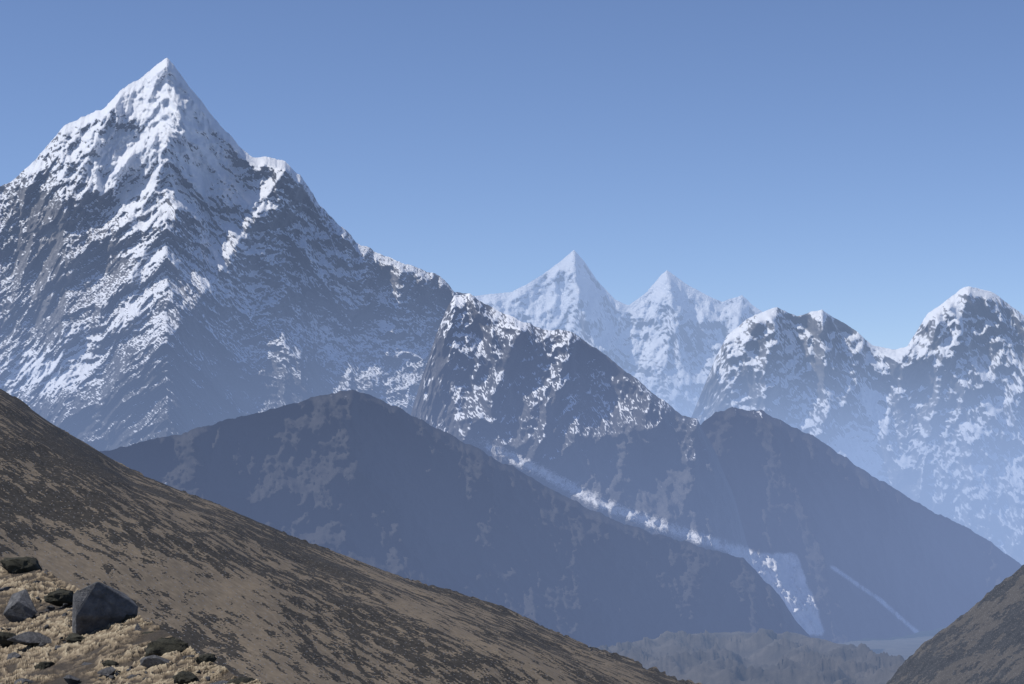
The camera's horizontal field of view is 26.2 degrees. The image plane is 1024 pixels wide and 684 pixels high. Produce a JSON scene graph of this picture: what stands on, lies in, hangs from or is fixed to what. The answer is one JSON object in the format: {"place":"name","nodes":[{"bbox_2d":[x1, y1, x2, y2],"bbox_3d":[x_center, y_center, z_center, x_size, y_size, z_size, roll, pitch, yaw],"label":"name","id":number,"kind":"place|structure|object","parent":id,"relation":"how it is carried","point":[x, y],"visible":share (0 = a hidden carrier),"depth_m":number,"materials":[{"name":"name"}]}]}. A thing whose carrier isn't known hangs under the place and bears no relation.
{"place":"outdoors","nodes":[
{"label":"outdoors","id":0,"kind":"place"},
{"bbox_2d":[0,556,261,683],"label":"terrain","id":1,"kind":"structure","parent":0,"point":[124,644],"depth_m":44.61,"materials":[{"name":"beige plant"}]},
{"bbox_2d":[0,586,13,590],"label":"rock","id":2,"kind":"object","parent":1,"relation":"on","point":[5,588],"visible":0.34,"depth_m":54.58,"materials":[{"name":"grey stone"}]},
{"bbox_2d":[0,631,15,646],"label":"rock","id":3,"kind":"object","parent":1,"relation":"on","point":[4,637],"visible":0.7,"depth_m":48.27,"materials":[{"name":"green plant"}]},
{"bbox_2d":[7,652,20,659],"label":"rock","id":4,"kind":"object","parent":1,"relation":"on","point":[13,655],"visible":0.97,"depth_m":46.16,"materials":[{"name":"grey stone"}]},
{"bbox_2d":[3,589,36,621],"bbox_3d":[-11.444,6.163,51.031,0.698,0.835,0.764,1,-3,-25],"label":"boulder","id":5,"kind":"object","parent":1,"relation":"on","point":[20,606],"visible":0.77,"depth_m":50.86,"materials":[{"name":"grey stone"}]},
{"bbox_2d":[0,556,41,572],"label":"boulder","id":6,"kind":"object","parent":1,"relation":"on","point":[19,564],"visible":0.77,"depth_m":56.92,"materials":[{"name":"grey stone"}]},
{"bbox_2d":[14,678,33,683],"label":"boulder","id":7,"kind":"object","parent":1,"relation":"on","point":[23,680],"visible":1,"depth_m":41.81,"materials":[{"name":"grey stone"}]},
{"bbox_2d":[7,632,51,644],"bbox_3d":[-10.326,6.402,47.471,1.088,0.304,0.517,2,-4,-34],"label":"boulder","id":8,"kind":"object","parent":1,"relation":"on","point":[29,638],"visible":0.98,"depth_m":47.31,"materials":[{"name":"grey stone"}]},
{"bbox_2d":[34,661,54,669],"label":"rock","id":9,"kind":"object","parent":1,"relation":"on","point":[43,665],"visible":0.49,"depth_m":43.44,"materials":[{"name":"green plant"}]},
{"bbox_2d":[46,605,54,610],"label":"rock","id":10,"kind":"object","parent":1,"relation":"on","point":[50,607],"visible":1,"depth_m":51.37,"materials":[{"name":"grey stone"}]},
{"bbox_2d":[44,589,73,606],"bbox_3d":[-10.661,6.043,51.993,0.800,0.435,0.520,3,2,-16],"label":"boulder","id":11,"kind":"object","parent":1,"relation":"on","point":[59,597],"visible":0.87,"depth_m":51.84,"materials":[{"name":"grey stone"}]},
{"bbox_2d":[63,675,79,683],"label":"boulder","id":12,"kind":"object","parent":1,"relation":"on","point":[69,679],"visible":1,"depth_m":41.19,"materials":[{"name":"grey stone"}]},
{"bbox_2d":[65,633,85,642],"bbox_3d":[-9.169,6.261,46.289,0.502,0.266,0.351,3,4,21],"label":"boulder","id":13,"kind":"object","parent":1,"relation":"on","point":[72,637],"visible":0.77,"depth_m":46.17,"materials":[{"name":"grey stone"}]},
{"bbox_2d":[72,582,137,634],"bbox_3d":[-8.801,5.785,47.317,1.412,1.370,0.839,3,6,-23],"label":"boulder","id":14,"kind":"object","parent":1,"relation":"on","point":[98,605],"visible":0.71,"depth_m":46.95,"materials":[{"name":"grey stone"}]},
{"bbox_2d":[97,666,115,676],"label":"boulder","id":15,"kind":"object","parent":1,"relation":"on","point":[107,671],"visible":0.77,"depth_m":41.08,"materials":[{"name":"grey stone"}]},
{"bbox_2d":[102,660,118,666],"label":"rock","id":16,"kind":"object","parent":1,"relation":"on","point":[110,663],"visible":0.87,"depth_m":42.02,"materials":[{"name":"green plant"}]},
{"bbox_2d":[122,614,135,622],"bbox_3d":[-8.179,5.971,47.231,0.440,0.280,0.289,11,-11,-9],"label":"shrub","id":17,"kind":"object","parent":1,"relation":"on","point":[127,617],"visible":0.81,"depth_m":47.14,"materials":[{"name":"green plant"}]},
{"bbox_2d":[135,623,141,630],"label":"rock","id":18,"kind":"object","parent":1,"relation":"on","point":[137,627],"visible":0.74,"depth_m":45.09,"materials":[{"name":"grey stone"}]},
{"bbox_2d":[140,655,169,667],"bbox_3d":[-6.574,5.934,40.711,0.652,0.302,0.340,-2,-3,28],"label":"boulder","id":19,"kind":"object","parent":1,"relation":"on","point":[150,661],"visible":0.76,"depth_m":40.62,"materials":[{"name":"grey stone"}]},
{"bbox_2d":[145,637,187,656],"bbox_3d":[-6.615,5.846,41.908,0.908,0.450,0.582,-11,-11,-10],"label":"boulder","id":20,"kind":"object","parent":1,"relation":"on","point":[161,646],"visible":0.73,"depth_m":41.72,"materials":[{"name":"grey stone"}]},
{"bbox_2d":[172,671,197,683],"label":"rock","id":21,"kind":"object","parent":1,"relation":"on","point":[183,677],"visible":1,"depth_m":37.69,"materials":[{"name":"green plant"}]},
{"bbox_2d":[195,653,216,663],"bbox_3d":[-5.528,5.748,39.773,0.358,0.245,0.282,1,-3,-23],"label":"rock","id":22,"kind":"object","parent":1,"relation":"on","point":[211,657],"visible":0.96,"depth_m":39.70,"materials":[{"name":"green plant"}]},
{"bbox_2d":[209,680,228,683],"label":"rock","id":23,"kind":"object","parent":1,"relation":"on","point":[221,682],"visible":0.54,"depth_m":35.88,"materials":[{"name":"grey stone"}]},
{"bbox_2d":[226,677,259,683],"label":"rock","id":24,"kind":"object","parent":1,"relation":"on","point":[239,680],"visible":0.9,"depth_m":34.83,"materials":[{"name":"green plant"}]},
{"bbox_2d":[0,58,467,484],"bbox_3d":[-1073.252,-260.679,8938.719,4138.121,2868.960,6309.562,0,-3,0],"label":"snowy mountain","id":25,"kind":"structure","parent":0,"point":[175,259],"depth_m":11034.09,"materials":[{"name":"white snow"}]},
{"bbox_2d":[0,389,701,683],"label":"hillside","id":26,"kind":"structure","parent":0,"point":[237,594],"depth_m":1012.58,"materials":[{"name":"brown soil"}]},
{"bbox_2d":[100,389,809,647],"bbox_3d":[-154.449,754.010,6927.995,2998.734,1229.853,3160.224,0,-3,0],"label":"mountain ridge","id":27,"kind":"structure","parent":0,"point":[368,479],"depth_m":7303.40,"materials":[{"name":"stone"}]},
{"bbox_2d":[0,0,1023,349],"label":"sky","id":28,"kind":"structure","parent":0,"point":[860,163],"materials":[{"name":"blue"}]},
{"bbox_2d":[411,293,753,567],"bbox_3d":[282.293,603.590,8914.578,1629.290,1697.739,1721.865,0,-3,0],"label":"rocky mountain","id":29,"kind":"structure","parent":0,"point":[572,416],"depth_m":8998.02,"materials":[{"name":"grey stone"}]},
{"bbox_2d":[474,250,761,417],"bbox_3d":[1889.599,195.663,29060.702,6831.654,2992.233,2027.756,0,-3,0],"label":"snowy mountains","id":30,"kind":"structure","parent":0,"point":[664,336],"depth_m":29636.62,"materials":[{"name":"white snow"}]},
{"bbox_2d":[589,628,904,683],"bbox_3d":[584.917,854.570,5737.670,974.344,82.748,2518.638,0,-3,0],"label":"valley floor","id":31,"kind":"structure","parent":0,"point":[763,656],"depth_m":5883.60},
{"bbox_2d":[691,286,1023,564],"bbox_3d":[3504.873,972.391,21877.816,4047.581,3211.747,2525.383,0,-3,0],"label":"snowy mountains","id":32,"kind":"structure","parent":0,"point":[930,416],"depth_m":22374.86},
{"bbox_2d":[700,407,1021,642],"bbox_3d":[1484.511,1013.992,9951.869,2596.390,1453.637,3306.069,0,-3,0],"label":"mountain ridge","id":33,"kind":"structure","parent":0,"point":[842,549],"depth_m":10265.75,"materials":[{"name":"stone"}]},
{"bbox_2d":[837,627,945,659],"bbox_3d":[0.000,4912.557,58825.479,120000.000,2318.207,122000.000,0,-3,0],"label":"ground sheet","id":34,"kind":"object","parent":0,"point":[905,647],"depth_m":9612.52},
{"bbox_2d":[886,565,1023,683],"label":"hillside","id":35,"kind":"structure","parent":0,"point":[981,641],"depth_m":2498.39,"materials":[{"name":"brown soil"}]}
]}

